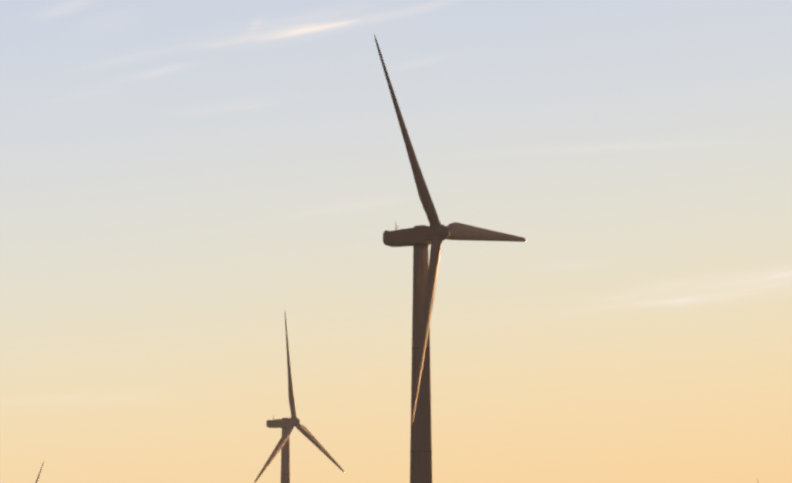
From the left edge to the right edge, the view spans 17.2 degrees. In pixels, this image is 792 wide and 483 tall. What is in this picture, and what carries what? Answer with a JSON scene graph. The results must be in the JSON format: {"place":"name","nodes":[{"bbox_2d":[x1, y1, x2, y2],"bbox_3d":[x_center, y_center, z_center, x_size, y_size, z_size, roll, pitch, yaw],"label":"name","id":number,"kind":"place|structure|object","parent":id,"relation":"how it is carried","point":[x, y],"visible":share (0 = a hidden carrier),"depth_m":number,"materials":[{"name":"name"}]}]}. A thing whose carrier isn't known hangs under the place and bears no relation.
{"place":"outdoors","nodes":[
{"label":"outdoors","id":0,"kind":"place"},
{"bbox_2d":[0,0,791,482],"label":"sky","id":1,"kind":"structure","parent":0,"point":[179,179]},
{"label":"ground","id":2,"kind":"structure","parent":0,"visible":0},
{"bbox_2d":[35,462,43,482],"bbox_3d":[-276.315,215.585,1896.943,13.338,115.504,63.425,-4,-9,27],"label":"wind turbine","id":3,"kind":"object","parent":2,"relation":"on","point":[39,474],"visible":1,"depth_m":1923.56,"materials":[{"name":"paint"}]},
{"bbox_2d":[254,313,344,482],"bbox_3d":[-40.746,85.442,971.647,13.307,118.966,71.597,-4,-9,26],"label":"wind turbine","id":4,"kind":"object","parent":2,"relation":"on","point":[286,425],"visible":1,"depth_m":969.84,"materials":[{"name":"paint"}]},
{"bbox_2d":[374,34,526,482],"bbox_3d":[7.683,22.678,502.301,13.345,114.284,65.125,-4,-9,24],"label":"wind turbine","id":5,"kind":"object","parent":2,"relation":"on","point":[420,239],"visible":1,"depth_m":492.34,"materials":[{"name":"paint"}]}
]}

